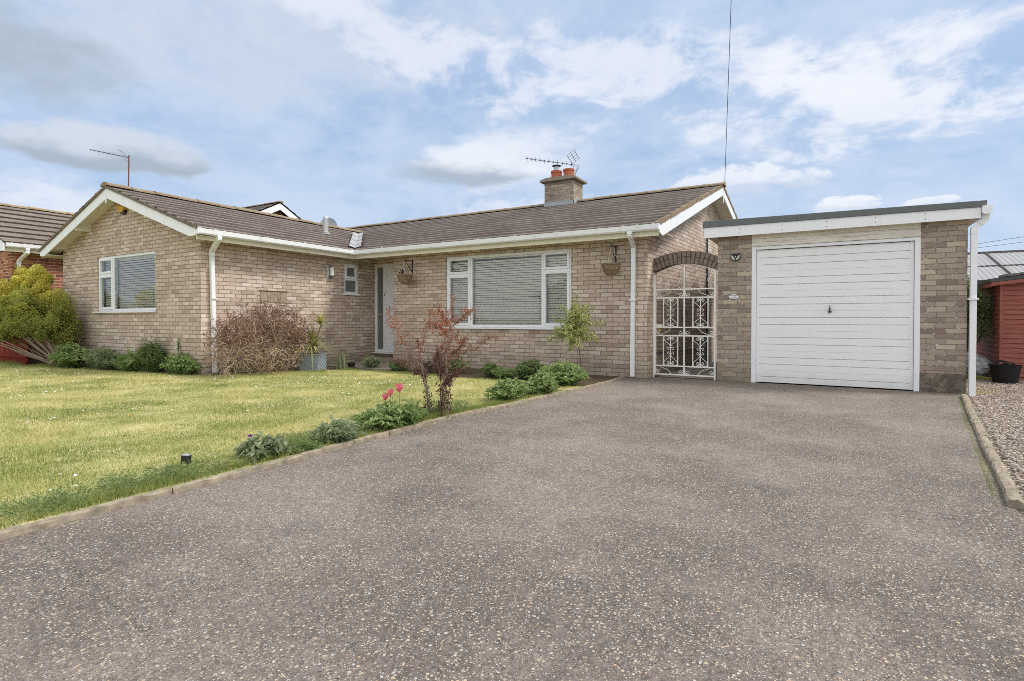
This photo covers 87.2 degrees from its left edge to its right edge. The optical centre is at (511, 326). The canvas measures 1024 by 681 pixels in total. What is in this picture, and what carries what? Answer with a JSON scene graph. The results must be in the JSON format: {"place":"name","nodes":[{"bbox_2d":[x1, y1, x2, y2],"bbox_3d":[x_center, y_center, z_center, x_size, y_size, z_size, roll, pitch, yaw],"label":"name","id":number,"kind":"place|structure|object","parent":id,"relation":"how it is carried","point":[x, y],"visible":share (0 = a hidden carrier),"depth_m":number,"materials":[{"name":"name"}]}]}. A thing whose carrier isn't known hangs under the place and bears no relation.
{"place":"outdoors","nodes":[
{"label":"outdoors","id":0,"kind":"place"},
{"bbox_2d":[0,360,583,528],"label":"lawn","id":1,"kind":"structure","parent":0,"point":[190,433],"depth_m":5.63,"materials":[{"name":"green plant"}]},
{"bbox_2d":[181,453,191,467],"bbox_3d":[-2.196,0.923,3.627,0.069,0.112,0.052,0,1,16],"label":"spike light","id":2,"kind":"object","parent":1,"relation":"on","point":[185,457],"visible":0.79,"depth_m":3.61,"materials":[{"name":"black plastic"}]},
{"bbox_2d":[0,398,471,525],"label":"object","id":3,"kind":"object","parent":1,"relation":"on","point":[165,472],"visible":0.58,"depth_m":3.15,"materials":[{"name":"green plant"}]},
{"bbox_2d":[9,369,487,490],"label":"lawn daisies","id":4,"kind":"object","parent":1,"relation":"on","point":[181,397],"visible":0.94,"depth_m":7.24,"materials":[{"name":"white plant"}]},
{"bbox_2d":[232,431,292,464],"bbox_3d":[-1.806,0.884,3.898,0.398,0.287,0.426,0,1,30],"label":"garden plant","id":5,"kind":"object","parent":1,"relation":"on","point":[257,449],"visible":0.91,"depth_m":3.84,"materials":[{"name":"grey plant"}]},
{"bbox_2d":[285,439,322,454],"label":"garden plant","id":6,"kind":"object","parent":1,"relation":"on","point":[309,445],"visible":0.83,"depth_m":4.07,"materials":[{"name":"green plant"}]},
{"bbox_2d":[310,414,367,444],"bbox_3d":[-1.449,0.854,4.400,0.418,0.282,0.455,0,1,30],"label":"garden plant","id":7,"kind":"object","parent":1,"relation":"on","point":[346,430],"visible":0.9,"depth_m":4.34,"materials":[{"name":"green plant"}]},
{"bbox_2d":[382,393,387,411],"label":"tulip","id":8,"kind":"object","parent":1,"relation":"on","point":[385,396],"visible":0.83,"depth_m":4.96,"materials":[{"name":"pink plant"}]},
{"bbox_2d":[349,397,429,430],"bbox_3d":[-1.119,0.834,5.074,0.556,0.354,0.884,0,1,30],"label":"garden plant","id":9,"kind":"object","parent":1,"relation":"on","point":[381,417],"visible":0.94,"depth_m":4.89,"materials":[{"name":"green plant"}]},
{"bbox_2d":[387,389,393,407],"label":"tulip","id":10,"kind":"object","parent":1,"relation":"on","point":[390,392],"visible":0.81,"depth_m":4.95,"materials":[{"name":"pink plant"}]},
{"bbox_2d":[395,383,402,427],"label":"tulip","id":11,"kind":"object","parent":1,"relation":"on","point":[399,387],"visible":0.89,"depth_m":4.90,"materials":[{"name":"pink plant"}]},
{"bbox_2d":[377,292,502,418],"bbox_3d":[-0.744,0.308,5.465,1.313,1.310,0.603,0,1,-6],"label":"red leaf shrub","id":12,"kind":"object","parent":1,"relation":"on","point":[448,379],"visible":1,"depth_m":5.48,"materials":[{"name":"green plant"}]},
{"bbox_2d":[482,377,530,399],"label":"garden plant","id":13,"kind":"object","parent":1,"relation":"on","point":[509,388],"visible":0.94,"depth_m":6.59,"materials":[{"name":"green plant"}]},
{"bbox_2d":[524,370,559,393],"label":"garden plant","id":14,"kind":"object","parent":1,"relation":"on","point":[545,381],"visible":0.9,"depth_m":7.15,"materials":[{"name":"green plant"}]},
{"bbox_2d":[25,360,619,385],"bbox_3d":[-10.959,0.833,13.842,27.266,0.001,3.983,0,1,23],"label":"flower bed","id":15,"kind":"object","parent":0,"point":[478,373],"visible":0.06,"depth_m":9.87,"materials":[{"name":"soil"}]},
{"bbox_2d":[0,336,27,363],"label":"timber fence","id":16,"kind":"object","parent":15,"relation":"on","point":[6,354],"visible":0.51,"depth_m":12.57,"materials":[{"name":"red wood"}]},
{"bbox_2d":[0,286,61,366],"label":"green shrub","id":17,"kind":"object","parent":15,"relation":"on","point":[22,315],"visible":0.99,"depth_m":11.46,"materials":[{"name":"green plant"}]},
{"bbox_2d":[0,264,67,360],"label":"golden shrub","id":18,"kind":"object","parent":15,"relation":"on","point":[38,281],"visible":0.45,"depth_m":12.48,"materials":[{"name":"yellow plant"}]},
{"bbox_2d":[43,285,83,347],"bbox_3d":[-9.635,-0.007,11.572,1.238,1.765,0.627,0,1,30],"label":"cotoneaster","id":19,"kind":"object","parent":15,"relation":"on","point":[64,333],"visible":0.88,"depth_m":11.43,"materials":[{"name":"green plant"}]},
{"bbox_2d":[46,341,90,367],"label":"garden plant","id":20,"kind":"object","parent":15,"relation":"on","point":[69,356],"visible":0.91,"depth_m":10.94,"materials":[{"name":"green plant"}]},
{"bbox_2d":[82,344,121,370],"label":"garden plant","id":21,"kind":"object","parent":15,"relation":"on","point":[97,360],"visible":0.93,"depth_m":10.56,"materials":[{"name":"green plant"}]},
{"bbox_2d":[111,349,145,371],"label":"garden plant","id":22,"kind":"object","parent":15,"relation":"on","point":[126,362],"visible":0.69,"depth_m":10.16,"materials":[{"name":"green plant"}]},
{"bbox_2d":[134,336,169,372],"bbox_3d":[-6.801,0.562,10.160,1.032,0.744,0.518,0,1,30],"label":"garden plant","id":23,"kind":"object","parent":15,"relation":"on","point":[152,361],"visible":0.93,"depth_m":10.05,"materials":[{"name":"green plant"}]},
{"bbox_2d":[159,351,201,374],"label":"garden plant","id":24,"kind":"object","parent":15,"relation":"on","point":[183,363],"visible":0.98,"depth_m":9.62,"materials":[{"name":"green plant"}]},
{"bbox_2d":[225,358,239,373],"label":"garden plant","id":25,"kind":"object","parent":15,"relation":"on","point":[232,368],"visible":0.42,"depth_m":9.92,"materials":[{"name":"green plant"}]},
{"bbox_2d":[195,291,342,377],"bbox_3d":[-4.432,0.137,10.024,1.570,1.598,2.898,0,1,30],"label":"twiggy shrub","id":26,"kind":"object","parent":15,"relation":"on","point":[291,336],"visible":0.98,"depth_m":9.69,"materials":[{"name":"red plant"}]},
{"bbox_2d":[299,353,326,370],"bbox_3d":[-3.928,0.713,10.614,0.400,0.350,0.400,0,1,4],"label":"planter","id":27,"kind":"object","parent":15,"relation":"on","point":[318,362],"visible":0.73,"depth_m":10.43,"materials":[{"name":"metal"}]},
{"bbox_2d":[291,309,339,361],"bbox_3d":[-3.874,0.242,10.529,1.110,1.152,1.308,0,1,-20],"label":"cordyline","id":28,"kind":"object","parent":27,"relation":"in","point":[320,319],"visible":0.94,"depth_m":10.48,"materials":[{"name":"green plant"}]},
{"bbox_2d":[331,350,349,368],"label":"sword leaf clump","id":29,"kind":"object","parent":15,"relation":"on","point":[342,358],"visible":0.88,"depth_m":10.95,"materials":[{"name":"green plant"}]},
{"bbox_2d":[347,362,355,368],"bbox_3d":[-3.275,0.814,10.965,0.164,0.140,0.164,0,1,30],"label":"plant pot","id":30,"kind":"object","parent":15,"relation":"on","point":[351,364],"visible":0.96,"depth_m":10.91,"materials":[{"name":"black plastic"}]},
{"bbox_2d":[359,355,382,367],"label":"garden plant","id":31,"kind":"object","parent":15,"relation":"on","point":[373,362],"visible":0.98,"depth_m":11.01,"materials":[{"name":"green plant"}]},
{"bbox_2d":[387,358,409,370],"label":"garden plant","id":32,"kind":"object","parent":15,"relation":"on","point":[396,367],"visible":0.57,"depth_m":10.50,"materials":[{"name":"green plant"}]},
{"bbox_2d":[422,357,448,372],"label":"garden plant","id":33,"kind":"object","parent":15,"relation":"on","point":[426,364],"visible":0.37,"depth_m":10.17,"materials":[{"name":"green plant"}]},
{"bbox_2d":[445,353,471,372],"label":"garden plant","id":34,"kind":"object","parent":15,"relation":"on","point":[455,367],"visible":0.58,"depth_m":10.03,"materials":[{"name":"green plant"}]},
{"bbox_2d":[478,360,501,377],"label":"garden plant","id":35,"kind":"object","parent":15,"relation":"on","point":[486,369],"visible":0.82,"depth_m":9.35,"materials":[{"name":"green plant"}]},
{"bbox_2d":[492,366,516,378],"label":"garden plant","id":36,"kind":"object","parent":15,"relation":"on","point":[502,373],"visible":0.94,"depth_m":9.10,"materials":[{"name":"green plant"}]},
{"bbox_2d":[512,358,546,379],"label":"garden plant","id":37,"kind":"object","parent":15,"relation":"on","point":[522,370],"visible":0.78,"depth_m":8.95,"materials":[{"name":"green plant"}]},
{"bbox_2d":[533,359,590,385],"bbox_3d":[0.774,0.736,8.191,0.855,0.455,1.083,0,1,30],"label":"garden plant","id":38,"kind":"object","parent":15,"relation":"on","point":[568,373],"visible":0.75,"depth_m":8.01,"materials":[{"name":"green plant"}]},
{"bbox_2d":[545,293,606,369],"bbox_3d":[1.027,0.165,9.131,0.976,1.486,1.031,0,1,-19],"label":"standard tree","id":39,"kind":"object","parent":15,"relation":"on","point":[574,328],"visible":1,"depth_m":8.97,"materials":[{"name":"green plant"}]},
{"bbox_2d":[0,376,1023,680],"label":"driveway","id":40,"kind":"structure","parent":0,"point":[658,528],"depth_m":2.32,"materials":[{"name":"grey asphalt"}]},
{"bbox_2d":[861,489,1023,619],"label":"loose stones on driveway","id":41,"kind":"object","parent":40,"relation":"on","point":[1002,546],"visible":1,"depth_m":2.62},
{"bbox_2d":[0,0,1023,251],"label":"sky","id":42,"kind":"structure","parent":0,"point":[352,113],"materials":[{"name":"blue"}]},
{"bbox_2d":[659,360,716,378],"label":"passage path","id":43,"kind":"structure","parent":0,"point":[693,371],"depth_m":10.31,"materials":[{"name":"concrete"}]},
{"bbox_2d":[756,382,912,390],"bbox_3d":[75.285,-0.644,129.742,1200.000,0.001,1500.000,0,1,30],"label":"ground","id":44,"kind":"structure","parent":0,"point":[837,386],"depth_m":8.69,"materials":[{"name":"grey concrete"}]},
{"bbox_2d":[0,203,73,359],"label":"neighbour bungalow","id":45,"kind":"object","parent":44,"relation":"on","point":[27,233],"visible":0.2,"depth_m":13.68,"materials":[{"name":"red brick"}]},
{"bbox_2d":[241,201,300,218],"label":"house","id":46,"kind":"structure","parent":44,"relation":"on","point":[278,208],"depth_m":20.36,"materials":[{"name":"white paint"}]},
{"bbox_2d":[0,380,613,540],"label":"kerb beside lawn","id":47,"kind":"structure","parent":44,"relation":"on","point":[9,532],"depth_m":3.42,"materials":[{"name":"concrete"}]},
{"bbox_2d":[38,165,737,378],"bbox_3d":[-1.744,-1.730,14.229,13.880,5.240,12.501,0,1,30],"label":"bungalow","id":48,"kind":"object","parent":44,"relation":"on","point":[168,270],"visible":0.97,"depth_m":10.97,"materials":[{"name":"brick"}]},
{"bbox_2d":[90,149,129,185],"bbox_3d":[-8.228,-3.171,11.015,0.107,0.948,0.671,1,1,43],"label":"television aerial","id":49,"kind":"object","parent":48,"relation":"on","point":[128,157],"visible":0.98,"depth_m":11.24,"materials":[{"name":"metal"}]},
{"bbox_2d":[117,203,126,214],"bbox_3d":[-7.909,-2.389,10.906,0.258,0.255,0.078,0,1,30],"label":"alarm box","id":50,"kind":"object","parent":48,"relation":"attached to","point":[121,209],"visible":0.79,"depth_m":10.87,"materials":[{"name":"yellow plastic"}]},
{"bbox_2d":[93,251,155,312],"bbox_3d":[-7.910,-0.872,11.034,2.490,1.192,0.195,0,1,30],"label":"window","id":51,"kind":"structure","parent":48,"relation":"in","point":[112,306],"depth_m":11.11,"materials":[{"name":"white plastic"}]},
{"bbox_2d":[320,218,336,225],"bbox_3d":[-5.436,-2.840,15.740,0.445,0.721,0.468,0,1,30],"label":"satellite dish","id":52,"kind":"object","parent":48,"relation":"attached to","point":[332,221],"visible":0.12,"depth_m":15.87,"materials":[{"name":"metal"}]},
{"bbox_2d":[327,265,334,277],"bbox_3d":[-4.064,-1.224,12.081,0.108,0.285,0.155,0,1,30],"label":"wall lamp","id":53,"kind":"object","parent":48,"relation":"attached to","point":[330,271],"visible":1,"depth_m":12.06,"materials":[{"name":"glass"}]},
{"bbox_2d":[343,263,359,295],"bbox_3d":[-3.812,-1.096,12.674,0.140,0.737,0.500,0,1,30],"label":"window","id":54,"kind":"structure","parent":48,"relation":"in","point":[350,270],"depth_m":12.71,"materials":[{"name":"white plastic"}]},
{"bbox_2d":[373,264,393,353],"bbox_3d":[-2.903,-0.419,13.034,1.190,2.180,0.140,0,1,30],"label":"front door","id":55,"kind":"structure","parent":48,"relation":"in","point":[384,273],"depth_m":13.15,"materials":[{"name":"white plastic"}]},
{"bbox_2d":[397,262,412,283],"bbox_3d":[-2.328,-1.160,11.684,0.356,0.488,0.356,0,1,30],"label":"hanging basket","id":56,"kind":"object","parent":48,"relation":"hanging from","point":[404,278],"visible":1,"depth_m":11.58,"materials":[{"name":"wicker"}]},
{"bbox_2d":[444,249,570,329],"bbox_3d":[-0.152,-0.698,10.777,2.984,1.512,0.195,0,1,30],"label":"window","id":57,"kind":"structure","parent":48,"relation":"in","point":[543,321],"depth_m":10.75,"materials":[{"name":"white plastic"}]},
{"bbox_2d":[525,150,579,173],"bbox_3d":[1.120,-4.106,14.963,1.668,1.471,0.205,0,1,30],"label":"television aerial","id":58,"kind":"object","parent":48,"relation":"attached to","point":[531,159],"visible":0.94,"depth_m":14.76,"materials":[{"name":"metal"}]},
{"bbox_2d":[601,247,620,274],"bbox_3d":[1.720,-1.128,9.335,0.356,0.487,0.356,0,1,30],"label":"hanging basket","id":59,"kind":"object","parent":48,"relation":"hanging from","point":[610,268],"visible":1,"depth_m":9.23,"materials":[{"name":"wicker"}]},
{"bbox_2d":[653,264,715,379],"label":"gate","id":60,"kind":"structure","parent":48,"relation":"attached to","point":[655,298],"depth_m":9.29,"materials":[{"name":"metal"}]},
{"bbox_2d":[653,251,717,271],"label":"brick arch","id":61,"kind":"structure","parent":48,"relation":"attached to","point":[663,262],"depth_m":9.24,"materials":[{"name":"brown brick"}]},
{"bbox_2d":[725,11,730,168],"bbox_3d":[4.316,-6.542,10.589,0.011,6.606,3.687,0,1,18],"label":"telephone wire","id":62,"kind":"object","parent":48,"relation":"attached to","point":[728,84],"visible":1,"depth_m":11.31,"materials":[{"name":"black metal"}]},
{"bbox_2d":[611,375,625,381],"bbox_3d":[1.816,0.913,9.148,0.056,0.088,0.725,0,1,28],"label":"kerb along flower bed","id":63,"kind":"object","parent":44,"relation":"on","point":[619,378],"visible":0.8,"depth_m":9.11,"materials":[{"name":"concrete"}]},
{"bbox_2d":[703,200,993,395],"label":"garage","id":64,"kind":"structure","parent":44,"relation":"on","point":[873,298],"depth_m":8.03,"materials":[{"name":"brick"}]},
{"bbox_2d":[728,294,739,298],"bbox_3d":[3.648,-0.488,8.841,0.176,0.084,0.014,0,1,30],"label":"oval sign","id":65,"kind":"object","parent":64,"relation":"attached to","point":[733,296],"visible":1,"depth_m":8.84,"materials":[{"name":"white ceramic"}]},
{"bbox_2d":[730,253,740,260],"bbox_3d":[3.662,-1.130,8.811,0.156,0.125,0.035,0,1,30],"label":"ornament","id":66,"kind":"object","parent":64,"relation":"attached to","point":[735,256],"visible":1,"depth_m":8.80,"materials":[{"name":"black plastic"}]},
{"bbox_2d":[756,241,913,389],"bbox_3d":[4.841,-0.155,8.187,2.054,2.125,0.080,0,1,30],"label":"garage door","id":67,"kind":"structure","parent":64,"relation":"in","point":[829,315],"depth_m":8.15,"materials":[{"name":"paint"}]},
{"bbox_2d":[967,250,1023,281],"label":"barn","id":68,"kind":"structure","parent":44,"relation":"on","point":[992,264],"depth_m":24.77,"materials":[{"name":"plastic"}]},
{"bbox_2d":[966,352,1023,514],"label":"gravel area","id":69,"kind":"object","parent":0,"point":[1004,462],"visible":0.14,"depth_m":4.98,"materials":[{"name":"grey gravel"}]},
{"bbox_2d":[966,354,991,376],"bbox_3d":[8.317,0.702,9.704,0.545,0.422,0.516,0,1,30],"label":"plastic sack","id":70,"kind":"object","parent":69,"relation":"on","point":[982,367],"visible":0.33,"depth_m":9.48,"materials":[{"name":"white plastic"}]},
{"bbox_2d":[967,275,994,352],"bbox_3d":[8.380,-0.049,9.995,0.971,1.889,0.974,0,1,30],"label":"evergreen shrub","id":71,"kind":"object","parent":69,"relation":"on","point":[983,307],"visible":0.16,"depth_m":9.69,"materials":[{"name":"green plant"}]},
{"bbox_2d":[959,374,1006,506],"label":"curb","id":72,"kind":"structure","parent":69,"relation":"on","point":[980,392],"depth_m":4.88,"materials":[{"name":"grey concrete"}]},
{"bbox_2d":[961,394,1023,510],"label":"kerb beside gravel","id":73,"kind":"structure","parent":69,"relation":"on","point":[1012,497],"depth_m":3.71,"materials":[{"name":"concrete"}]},
{"bbox_2d":[966,379,1023,495],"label":"gravel stones","id":74,"kind":"object","parent":69,"relation":"on","point":[993,415],"visible":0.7,"depth_m":5.78,"materials":[{"name":"grey gravel"}]},
{"bbox_2d":[976,272,1023,379],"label":"garden shed","id":75,"kind":"structure","parent":69,"relation":"on","point":[1006,341],"depth_m":9.20,"materials":[{"name":"wood"}]},
{"bbox_2d":[988,360,1022,382],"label":"rubber tub","id":76,"kind":"object","parent":69,"relation":"on","point":[1004,372],"visible":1,"depth_m":8.65,"materials":[{"name":"black rubber"}]}
]}

